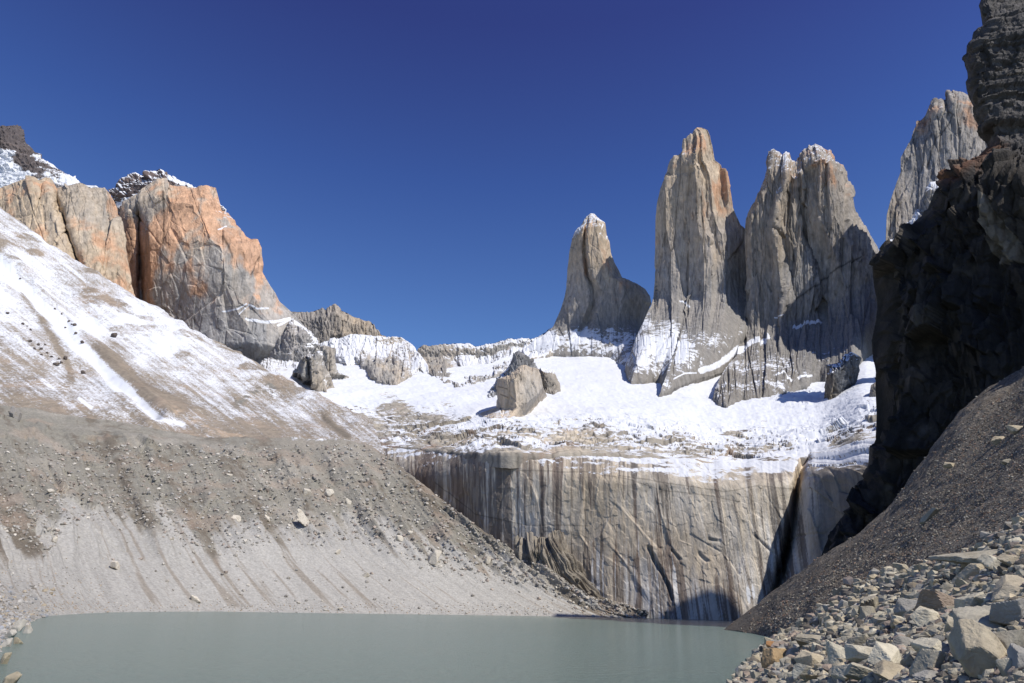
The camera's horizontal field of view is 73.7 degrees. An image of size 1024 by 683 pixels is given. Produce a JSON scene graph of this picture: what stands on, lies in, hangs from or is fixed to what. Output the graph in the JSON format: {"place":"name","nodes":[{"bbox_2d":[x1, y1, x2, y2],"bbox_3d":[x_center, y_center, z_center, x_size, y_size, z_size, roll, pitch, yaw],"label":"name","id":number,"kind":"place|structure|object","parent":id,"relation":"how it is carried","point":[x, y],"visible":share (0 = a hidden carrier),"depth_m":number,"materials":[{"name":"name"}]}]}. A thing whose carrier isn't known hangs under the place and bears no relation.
{"place":"outdoors","nodes":[
{"label":"outdoors","id":0,"kind":"place"},
{"bbox_2d":[0,125,98,187],"bbox_3d":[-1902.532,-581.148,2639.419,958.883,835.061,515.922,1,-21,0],"label":"mountain","id":1,"kind":"structure","parent":0,"point":[20,159],"depth_m":2545.05,"materials":[{"name":"snow"}]},
{"bbox_2d":[0,175,134,295],"bbox_3d":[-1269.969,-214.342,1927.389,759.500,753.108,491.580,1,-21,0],"label":"mountain ridge","id":2,"kind":"structure","parent":0,"point":[82,223],"depth_m":1875.95,"materials":[{"name":"stone"}]},
{"bbox_2d":[108,169,225,214],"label":"mountain","id":3,"kind":"structure","parent":0,"point":[129,186],"depth_m":2700.86,"materials":[{"name":"snow"}]},
{"bbox_2d":[0,207,383,454],"bbox_3d":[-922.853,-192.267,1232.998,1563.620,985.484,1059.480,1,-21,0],"label":"hillside","id":4,"kind":"structure","parent":0,"point":[153,366],"depth_m":1080.25,"materials":[{"name":"white snow"}]},
{"bbox_2d":[119,178,319,362],"bbox_3d":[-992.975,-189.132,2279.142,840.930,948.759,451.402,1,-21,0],"label":"mountain","id":5,"kind":"structure","parent":0,"point":[195,259],"depth_m":2091.81,"materials":[{"name":"stone"}]},
{"bbox_2d":[260,318,320,371],"bbox_3d":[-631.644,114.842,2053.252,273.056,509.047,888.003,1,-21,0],"label":"mountain spur","id":6,"kind":"structure","parent":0,"point":[296,341],"depth_m":1998.79,"materials":[{"name":"stone"}]},
{"bbox_2d":[0,405,648,640],"bbox_3d":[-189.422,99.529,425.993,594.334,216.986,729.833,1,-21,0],"label":"scree slope","id":7,"kind":"structure","parent":0,"point":[268,564],"depth_m":491.30,"materials":[{"name":"grey gravel"}]},
{"bbox_2d":[1,638,12,646],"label":"boulder","id":8,"kind":"object","parent":7,"relation":"on","point":[7,642],"visible":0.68,"depth_m":94.60,"materials":[{"name":"stone"}]},
{"bbox_2d":[5,629,16,636],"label":"boulder","id":9,"kind":"object","parent":7,"relation":"on","point":[12,633],"visible":0.89,"depth_m":115.32,"materials":[{"name":"stone"}]},
{"bbox_2d":[8,406,21,420],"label":"boulder","id":10,"kind":"object","parent":7,"relation":"on","point":[14,412],"visible":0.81,"depth_m":571.74,"materials":[{"name":"stone"}]},
{"bbox_2d":[12,619,26,630],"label":"boulder","id":11,"kind":"object","parent":7,"relation":"on","point":[18,625],"visible":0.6,"depth_m":134.75,"materials":[{"name":"stone"}]},
{"bbox_2d":[0,583,55,651],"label":"shore rubble","id":12,"kind":"object","parent":7,"relation":"on","point":[6,626],"visible":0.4,"depth_m":188.33,"materials":[{"name":"stone"}]},
{"bbox_2d":[110,560,119,569],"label":"boulder","id":13,"kind":"object","parent":7,"relation":"on","point":[114,564],"visible":1,"depth_m":364.06,"materials":[{"name":"stone"}]},
{"bbox_2d":[190,595,200,602],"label":"boulder","id":14,"kind":"object","parent":7,"relation":"on","point":[194,598],"visible":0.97,"depth_m":372.50,"materials":[{"name":"stone"}]},
{"bbox_2d":[231,515,240,521],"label":"boulder","id":15,"kind":"object","parent":7,"relation":"on","point":[238,517],"visible":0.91,"depth_m":501.62,"materials":[{"name":"stone"}]},
{"bbox_2d":[297,508,309,525],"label":"boulder","id":16,"kind":"object","parent":7,"relation":"on","point":[302,518],"visible":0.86,"depth_m":528.88,"materials":[{"name":"stone"}]},
{"bbox_2d":[302,488,311,494],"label":"boulder","id":17,"kind":"object","parent":7,"relation":"on","point":[305,491],"visible":0.92,"depth_m":586.12,"materials":[{"name":"stone"}]},
{"bbox_2d":[0,553,647,643],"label":"scree","id":18,"kind":"structure","parent":7,"relation":"on","point":[75,608],"depth_m":336.77,"materials":[{"name":"stone"}]},
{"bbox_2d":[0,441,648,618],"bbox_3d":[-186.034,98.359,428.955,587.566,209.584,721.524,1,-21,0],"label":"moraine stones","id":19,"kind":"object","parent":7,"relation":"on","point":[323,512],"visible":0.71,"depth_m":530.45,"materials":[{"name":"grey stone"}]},
{"bbox_2d":[324,489,333,496],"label":"boulder","id":20,"kind":"object","parent":7,"relation":"on","point":[328,492],"visible":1,"depth_m":596.61,"materials":[{"name":"stone"}]},
{"bbox_2d":[428,550,441,564],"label":"boulder","id":21,"kind":"object","parent":7,"relation":"on","point":[433,556],"visible":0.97,"depth_m":520.58,"materials":[{"name":"stone"}]},
{"bbox_2d":[485,556,490,564],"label":"boulder","id":22,"kind":"object","parent":7,"relation":"on","point":[487,560],"visible":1,"depth_m":544.49,"materials":[{"name":"stone"}]},
{"bbox_2d":[292,304,385,342],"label":"mountain ridge","id":23,"kind":"structure","parent":0,"point":[328,323],"depth_m":2792.99,"materials":[{"name":"stone"}]},
{"bbox_2d":[319,334,428,384],"bbox_3d":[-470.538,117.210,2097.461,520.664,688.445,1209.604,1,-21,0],"label":"mountain ridge","id":24,"kind":"structure","parent":0,"point":[392,360],"depth_m":2167.52,"materials":[{"name":"snow"}]},
{"bbox_2d":[0,612,769,682],"bbox_3d":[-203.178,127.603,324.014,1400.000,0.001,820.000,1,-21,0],"label":"lake","id":25,"kind":"structure","parent":0,"point":[193,647],"depth_m":108.24,"materials":[{"name":"liquid"}]},
{"bbox_2d":[0,652,11,663],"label":"boulder","id":26,"kind":"object","parent":25,"relation":"in","point":[5,658],"visible":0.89,"depth_m":71.85,"materials":[{"name":"stone"}]},
{"bbox_2d":[2,671,21,682],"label":"boulder","id":27,"kind":"object","parent":25,"relation":"in","point":[14,677],"visible":1,"depth_m":55.12,"materials":[{"name":"stone"}]},
{"bbox_2d":[13,637,22,643],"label":"boulder","id":28,"kind":"object","parent":25,"relation":"in","point":[17,640],"visible":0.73,"depth_m":100.78,"materials":[{"name":"stone"}]},
{"bbox_2d":[23,624,32,632],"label":"boulder","id":29,"kind":"object","parent":25,"relation":"in","point":[28,628],"visible":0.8,"depth_m":127.74,"materials":[{"name":"stone"}]},
{"bbox_2d":[417,328,552,387],"bbox_3d":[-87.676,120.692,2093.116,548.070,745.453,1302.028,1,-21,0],"label":"mountain ridge","id":30,"kind":"structure","parent":0,"point":[440,357],"depth_m":2505.98,"materials":[{"name":"snow"}]},
{"bbox_2d":[0,0,981,350],"label":"sky","id":31,"kind":"structure","parent":0,"point":[428,172],"materials":[{"name":"blue"}]},
{"bbox_2d":[259,353,876,468],"bbox_3d":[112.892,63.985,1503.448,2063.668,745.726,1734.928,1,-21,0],"label":"glacier","id":32,"kind":"object","parent":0,"point":[599,406],"visible":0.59,"depth_m":971.40,"materials":[{"name":"white snow"}]},
{"bbox_2d":[292,350,334,391],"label":"rock outcrop","id":33,"kind":"object","parent":32,"relation":"on","point":[312,371],"visible":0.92,"depth_m":1335.27,"materials":[{"name":"stone"}]},
{"bbox_2d":[320,345,348,379],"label":"rock outcrop","id":34,"kind":"object","parent":32,"relation":"on","point":[329,353],"visible":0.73,"depth_m":1540.14,"materials":[{"name":"stone"}]},
{"bbox_2d":[477,365,546,417],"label":"rock outcrop","id":35,"kind":"object","parent":32,"relation":"on","point":[521,392],"visible":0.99,"depth_m":984.05,"materials":[{"name":"stone"}]},
{"bbox_2d":[488,351,536,397],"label":"rock outcrop","id":36,"kind":"object","parent":32,"relation":"on","point":[519,358],"visible":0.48,"depth_m":1252.86,"materials":[{"name":"stone"}]},
{"bbox_2d":[539,368,560,394],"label":"rock outcrop","id":37,"kind":"object","parent":32,"relation":"on","point":[551,383],"visible":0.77,"depth_m":1323.11,"materials":[{"name":"stone"}]},
{"bbox_2d":[525,213,650,366],"bbox_3d":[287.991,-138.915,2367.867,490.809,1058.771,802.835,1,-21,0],"label":"rock tower","id":38,"kind":"structure","parent":32,"relation":"on","point":[604,309],"depth_m":2516.27,"materials":[{"name":"stone"}]},
{"bbox_2d":[624,127,747,396],"bbox_3d":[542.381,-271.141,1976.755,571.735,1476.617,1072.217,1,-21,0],"label":"rock tower","id":39,"kind":"structure","parent":32,"relation":"on","point":[693,328],"depth_m":2226.00,"materials":[{"name":"stone"}]},
{"bbox_2d":[713,144,878,407],"bbox_3d":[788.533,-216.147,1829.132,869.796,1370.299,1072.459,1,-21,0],"label":"rock tower","id":40,"kind":"structure","parent":32,"relation":"on","point":[811,251],"depth_m":2075.02,"materials":[{"name":"stone"}]},
{"bbox_2d":[824,352,860,399],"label":"rock pillar","id":41,"kind":"object","parent":32,"relation":"on","point":[842,374],"visible":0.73,"depth_m":1112.99,"materials":[{"name":"stone"}]},
{"bbox_2d":[867,382,875,406],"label":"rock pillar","id":42,"kind":"object","parent":32,"relation":"on","point":[872,392],"visible":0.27,"depth_m":921.38,"materials":[{"name":"stone"}]},
{"bbox_2d":[382,438,875,620],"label":"cliff wall","id":43,"kind":"structure","parent":0,"point":[679,538],"depth_m":557.46,"materials":[{"name":"stone"}]},
{"bbox_2d":[513,530,625,603],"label":"rock outcrop","id":44,"kind":"object","parent":43,"relation":"attached to","point":[551,551],"visible":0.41,"depth_m":555.77,"materials":[{"name":"grey stone"}]},
{"bbox_2d":[724,368,1023,682],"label":"bank","id":45,"kind":"structure","parent":0,"point":[746,618],"depth_m":188.47,"materials":[{"name":"grey gravel"}]},
{"bbox_2d":[766,678,776,682],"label":"rock","id":46,"kind":"object","parent":45,"relation":"on","point":[772,680],"visible":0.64,"depth_m":50.27,"materials":[{"name":"stone"}]},
{"bbox_2d":[761,648,786,668],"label":"boulder","id":47,"kind":"object","parent":45,"relation":"on","point":[771,656],"visible":0.56,"depth_m":71.67,"materials":[{"name":"stone"}]},
{"bbox_2d":[771,641,780,647],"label":"rock","id":48,"kind":"object","parent":45,"relation":"on","point":[775,644],"visible":0.24,"depth_m":104.25,"materials":[{"name":"stone"}]},
{"bbox_2d":[785,647,798,655],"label":"boulder","id":49,"kind":"object","parent":45,"relation":"on","point":[792,651],"visible":0.34,"depth_m":71.77,"materials":[{"name":"stone"}]},
{"bbox_2d":[792,663,814,680],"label":"boulder","id":50,"kind":"object","parent":45,"relation":"on","point":[798,669],"visible":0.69,"depth_m":40.98,"materials":[{"name":"stone"}]},
{"bbox_2d":[795,634,821,647],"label":"boulder","id":51,"kind":"object","parent":45,"relation":"on","point":[802,639],"visible":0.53,"depth_m":71.03,"materials":[{"name":"stone"}]},
{"bbox_2d":[794,650,823,667],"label":"boulder","id":52,"kind":"object","parent":45,"relation":"on","point":[808,658],"visible":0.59,"depth_m":42.38,"materials":[{"name":"stone"}]},
{"bbox_2d":[799,674,819,681],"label":"boulder","id":53,"kind":"object","parent":45,"relation":"on","point":[805,677],"visible":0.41,"depth_m":34.40,"materials":[{"name":"stone"}]},
{"bbox_2d":[826,641,845,663],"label":"boulder","id":54,"kind":"object","parent":45,"relation":"on","point":[835,651],"visible":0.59,"depth_m":38.09,"materials":[{"name":"stone"}]},
{"bbox_2d":[832,588,845,595],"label":"boulder","id":55,"kind":"object","parent":45,"relation":"on","point":[835,591],"visible":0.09,"depth_m":147.11,"materials":[{"name":"stone"}]},
{"bbox_2d":[838,599,847,608],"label":"boulder","id":56,"kind":"object","parent":45,"relation":"on","point":[842,603],"visible":0.6,"depth_m":113.65,"materials":[{"name":"stone"}]},
{"bbox_2d":[831,664,862,681],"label":"boulder","id":57,"kind":"object","parent":45,"relation":"on","point":[837,671],"visible":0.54,"depth_m":29.72,"materials":[{"name":"stone"}]},
{"bbox_2d":[846,635,868,644],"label":"boulder","id":58,"kind":"object","parent":45,"relation":"on","point":[858,639],"visible":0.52,"depth_m":42.09,"materials":[{"name":"stone"}]},
{"bbox_2d":[843,662,872,680],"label":"boulder","id":59,"kind":"object","parent":45,"relation":"on","point":[855,671],"visible":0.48,"depth_m":25.02,"materials":[{"name":"stone"}]},
{"bbox_2d":[844,644,873,662],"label":"boulder","id":60,"kind":"object","parent":45,"relation":"on","point":[856,653],"visible":0.52,"depth_m":30.99,"materials":[{"name":"stone"}]},
{"bbox_2d":[857,625,870,633],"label":"boulder","id":61,"kind":"object","parent":45,"relation":"on","point":[861,629],"visible":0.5,"depth_m":47.16,"materials":[{"name":"stone"}]},
{"bbox_2d":[857,596,878,614],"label":"boulder","id":62,"kind":"object","parent":45,"relation":"on","point":[869,601],"visible":0.5,"depth_m":76.33,"materials":[{"name":"stone"}]},
{"bbox_2d":[860,606,875,619],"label":"boulder","id":63,"kind":"object","parent":45,"relation":"on","point":[865,611],"visible":0.45,"depth_m":70.80,"materials":[{"name":"stone"}]},
{"bbox_2d":[726,511,1023,682],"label":"rubble","id":64,"kind":"object","parent":45,"relation":"on","point":[842,625],"visible":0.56,"depth_m":53.36,"materials":[{"name":"stone"}]},
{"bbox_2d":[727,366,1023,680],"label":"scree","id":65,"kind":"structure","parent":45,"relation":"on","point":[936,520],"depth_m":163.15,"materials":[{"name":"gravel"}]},
{"bbox_2d":[867,641,901,665],"bbox_3d":[13.259,11.147,23.939,1.342,1.131,0.829,7,-22,-15],"label":"boulder","id":66,"kind":"object","parent":45,"relation":"on","point":[880,651],"visible":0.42,"depth_m":24.03,"materials":[{"name":"stone"}]},
{"bbox_2d":[879,566,891,573],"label":"rock","id":67,"kind":"object","parent":45,"relation":"on","point":[882,570],"visible":0.32,"depth_m":131.01,"materials":[{"name":"stone"}]},
{"bbox_2d":[872,659,908,680],"bbox_3d":[12.340,10.669,22.056,1.391,0.663,1.155,1,-21,0],"label":"boulder","id":68,"kind":"object","parent":45,"relation":"on","point":[885,669],"visible":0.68,"depth_m":21.96,"materials":[{"name":"stone"}]},
{"bbox_2d":[890,618,902,628],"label":"boulder","id":69,"kind":"object","parent":45,"relation":"on","point":[894,622],"visible":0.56,"depth_m":39.07,"materials":[{"name":"stone"}]},
{"bbox_2d":[892,562,907,570],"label":"rock","id":70,"kind":"object","parent":45,"relation":"on","point":[898,566],"visible":0.62,"depth_m":101.05,"materials":[{"name":"stone"}]},
{"bbox_2d":[891,635,913,645],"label":"boulder","id":71,"kind":"object","parent":45,"relation":"on","point":[899,640],"visible":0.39,"depth_m":28.85,"materials":[{"name":"stone"}]},
{"bbox_2d":[893,598,916,616],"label":"boulder","id":72,"kind":"object","parent":45,"relation":"on","point":[902,606],"visible":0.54,"depth_m":43.47,"materials":[{"name":"stone"}]},
{"bbox_2d":[900,654,913,666],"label":"boulder","id":73,"kind":"object","parent":45,"relation":"on","point":[907,660],"visible":0.56,"depth_m":22.30,"materials":[{"name":"stone"}]},
{"bbox_2d":[912,584,923,591],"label":"rock","id":74,"kind":"object","parent":45,"relation":"on","point":[918,586],"visible":0.16,"depth_m":63.90,"materials":[{"name":"stone"}]},
{"bbox_2d":[918,564,929,569],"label":"rock","id":75,"kind":"object","parent":45,"relation":"on","point":[920,566],"visible":0.52,"depth_m":80.02,"materials":[{"name":"stone"}]},
{"bbox_2d":[910,606,938,626],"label":"boulder","id":76,"kind":"object","parent":45,"relation":"on","point":[920,616],"visible":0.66,"depth_m":32.79,"materials":[{"name":"stone"}]},
{"bbox_2d":[912,670,937,680],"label":"boulder","id":77,"kind":"object","parent":45,"relation":"on","point":[925,675],"visible":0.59,"depth_m":19.16,"materials":[{"name":"stone"}]},
{"bbox_2d":[909,649,946,675],"bbox_3d":[12.188,9.498,20.020,0.760,0.896,0.806,9,-22,-19],"label":"boulder","id":78,"kind":"object","parent":45,"relation":"on","point":[924,659],"visible":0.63,"depth_m":19.95,"materials":[{"name":"stone"}]},
{"bbox_2d":[919,508,939,523],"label":"boulder","id":79,"kind":"object","parent":45,"relation":"on","point":[929,514],"visible":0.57,"depth_m":150.06,"materials":[{"name":"stone"}]},
{"bbox_2d":[910,637,949,652],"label":"boulder","id":80,"kind":"object","parent":45,"relation":"on","point":[917,644],"visible":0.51,"depth_m":21.84,"materials":[{"name":"stone"}]},
{"bbox_2d":[915,589,954,611],"bbox_3d":[24.115,14.887,38.830,3.439,1.420,2.165,14,-24,-29],"label":"boulder","id":81,"kind":"object","parent":45,"relation":"on","point":[935,600],"visible":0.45,"depth_m":37.79,"materials":[{"name":"stone"}]},
{"bbox_2d":[928,579,942,585],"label":"boulder","id":82,"kind":"object","parent":45,"relation":"on","point":[933,582],"visible":0.4,"depth_m":56.01,"materials":[{"name":"stone"}]},
{"bbox_2d":[939,582,953,590],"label":"rock","id":83,"kind":"object","parent":45,"relation":"on","point":[946,586],"visible":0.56,"depth_m":48.83,"materials":[{"name":"stone"}]},
{"bbox_2d":[944,616,953,632],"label":"boulder","id":84,"kind":"object","parent":45,"relation":"on","point":[949,623],"visible":0.48,"depth_m":27.06,"materials":[{"name":"stone"}]},
{"bbox_2d":[943,462,954,468],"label":"boulder","id":85,"kind":"object","parent":45,"relation":"on","point":[948,465],"visible":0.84,"depth_m":184.94,"materials":[{"name":"stone"}]},
{"bbox_2d":[946,632,958,660],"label":"boulder","id":86,"kind":"object","parent":45,"relation":"on","point":[953,653],"visible":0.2,"depth_m":19.88,"materials":[{"name":"stone"}]},
{"bbox_2d":[955,577,968,587],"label":"boulder","id":87,"kind":"object","parent":45,"relation":"on","point":[959,582],"visible":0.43,"depth_m":43.71,"materials":[{"name":"stone"}]},
{"bbox_2d":[929,549,997,564],"bbox_3d":[35.188,16.176,51.106,6.921,1.331,3.483,-11,-24,28],"label":"boulder","id":88,"kind":"object","parent":45,"relation":"on","point":[966,558],"visible":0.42,"depth_m":51.01,"materials":[{"name":"stone"}]},
{"bbox_2d":[951,563,984,583],"bbox_3d":[30.994,15.767,46.353,1.926,1.344,1.912,1,-21,0],"label":"boulder","id":89,"kind":"object","parent":45,"relation":"on","point":[971,570],"visible":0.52,"depth_m":45.98,"materials":[{"name":"stone"}]},
{"bbox_2d":[954,591,983,607],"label":"boulder","id":90,"kind":"object","parent":45,"relation":"on","point":[967,600],"visible":0.41,"depth_m":30.42,"materials":[{"name":"stone"}]},
{"bbox_2d":[949,619,1006,677],"bbox_3d":[11.510,7.556,16.602,1.360,1.502,1.303,-7,-23,20],"label":"boulder","id":91,"kind":"object","parent":45,"relation":"on","point":[979,648],"visible":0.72,"depth_m":16.34,"materials":[{"name":"stone"}]},
{"bbox_2d":[952,605,1005,631],"bbox_3d":[14.861,8.917,21.576,1.948,1.147,1.660,1,-21,0],"label":"boulder","id":92,"kind":"object","parent":45,"relation":"on","point":[979,614],"visible":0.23,"depth_m":21.78,"materials":[{"name":"stone"}]},
{"bbox_2d":[975,591,993,605],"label":"boulder","id":93,"kind":"object","parent":45,"relation":"on","point":[979,599],"visible":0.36,"depth_m":30.02,"materials":[{"name":"stone"}]},
{"bbox_2d":[977,554,999,569],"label":"boulder","id":94,"kind":"object","parent":45,"relation":"on","point":[988,561],"visible":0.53,"depth_m":40.51,"materials":[{"name":"stone"}]},
{"bbox_2d":[991,436,1004,444],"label":"boulder","id":95,"kind":"object","parent":45,"relation":"on","point":[995,440],"visible":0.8,"depth_m":166.38,"materials":[{"name":"stone"}]},
{"bbox_2d":[990,676,1005,682],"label":"rock","id":96,"kind":"object","parent":45,"relation":"on","point":[998,679],"visible":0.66,"depth_m":13.65,"materials":[{"name":"stone"}]},
{"bbox_2d":[996,658,1011,676],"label":"boulder","id":97,"kind":"object","parent":45,"relation":"on","point":[1003,665],"visible":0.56,"depth_m":14.15,"materials":[{"name":"stone"}]},
{"bbox_2d":[1000,459,1010,464],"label":"boulder","id":98,"kind":"object","parent":45,"relation":"on","point":[1004,462],"visible":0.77,"depth_m":133.10,"materials":[{"name":"stone"}]},
{"bbox_2d":[989,600,1023,625],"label":"boulder","id":99,"kind":"object","parent":45,"relation":"on","point":[1004,612],"visible":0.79,"depth_m":20.80,"materials":[{"name":"stone"}]},
{"bbox_2d":[990,574,1023,600],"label":"boulder","id":100,"kind":"object","parent":45,"relation":"on","point":[1006,584],"visible":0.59,"depth_m":28.62,"materials":[{"name":"stone"}]},
{"bbox_2d":[996,554,1020,565],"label":"boulder","id":101,"kind":"object","parent":45,"relation":"on","point":[1004,558],"visible":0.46,"depth_m":37.71,"materials":[{"name":"stone"}]},
{"bbox_2d":[994,629,1023,649],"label":"boulder","id":102,"kind":"object","parent":45,"relation":"on","point":[1008,638],"visible":0.38,"depth_m":16.71,"materials":[{"name":"stone"}]},
{"bbox_2d":[1006,425,1022,433],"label":"boulder","id":103,"kind":"object","parent":45,"relation":"on","point":[1013,429],"visible":0.82,"depth_m":159.65,"materials":[{"name":"stone"}]},
{"bbox_2d":[1007,537,1021,547],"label":"rock","id":104,"kind":"object","parent":45,"relation":"on","point":[1015,539],"visible":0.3,"depth_m":45.97,"materials":[{"name":"stone"}]},
{"bbox_2d":[1007,643,1023,667],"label":"boulder","id":105,"kind":"object","parent":45,"relation":"on","point":[1015,653],"visible":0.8,"depth_m":14.10,"materials":[{"name":"stone"}]},
{"bbox_2d":[890,181,938,240],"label":"snow patch","id":106,"kind":"object","parent":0,"point":[931,188],"visible":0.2,"depth_m":1136.47,"materials":[{"name":"white snow"}]},
{"bbox_2d":[821,0,1023,555],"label":"cliff","id":107,"kind":"structure","parent":0,"point":[948,332],"depth_m":302.98,"materials":[{"name":"black stone"}]},
{"bbox_2d":[886,90,986,239],"bbox_3d":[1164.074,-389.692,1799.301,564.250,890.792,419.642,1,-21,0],"label":"rock peak","id":108,"kind":"object","parent":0,"point":[944,130],"visible":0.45,"depth_m":1766.46,"materials":[{"name":"stone"}]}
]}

